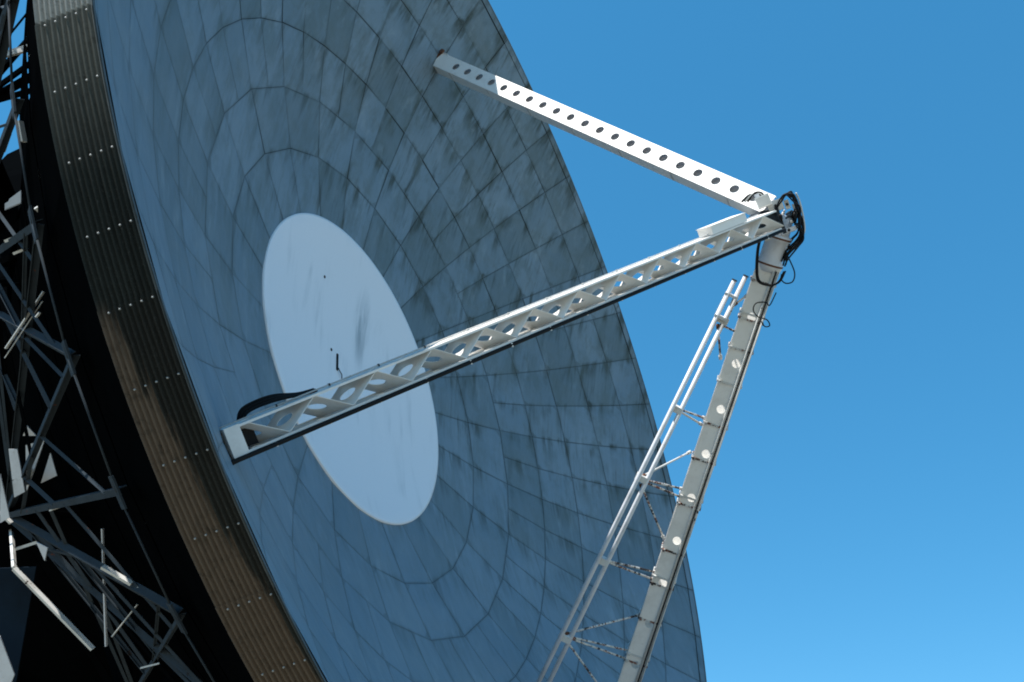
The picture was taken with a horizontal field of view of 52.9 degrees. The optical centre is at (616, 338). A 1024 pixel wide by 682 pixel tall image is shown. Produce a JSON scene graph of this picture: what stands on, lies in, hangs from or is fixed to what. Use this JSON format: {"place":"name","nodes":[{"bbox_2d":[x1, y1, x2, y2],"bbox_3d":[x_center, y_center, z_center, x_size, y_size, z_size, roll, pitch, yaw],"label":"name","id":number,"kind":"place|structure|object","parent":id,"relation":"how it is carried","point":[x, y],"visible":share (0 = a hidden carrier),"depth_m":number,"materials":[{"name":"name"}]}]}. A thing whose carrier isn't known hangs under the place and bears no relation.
{"place":"outdoors","nodes":[
{"label":"outdoors","id":0,"kind":"place"},
{"bbox_2d":[0,0,1023,681],"label":"sky","id":1,"kind":"structure","parent":0,"point":[860,518],"materials":[{"name":"blue"}]},
{"bbox_3d":[-14.691,8.024,21.460,8.400,14.873,8.400,0,-35,0],"label":"pedestal tower","id":2,"kind":"object","parent":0,"visible":0},
{"bbox_2d":[0,0,805,681],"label":"radio telescope","id":3,"kind":"object","parent":2,"relation":"on","point":[318,360],"visible":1,"depth_m":20.91,"materials":[{"name":"paint"}]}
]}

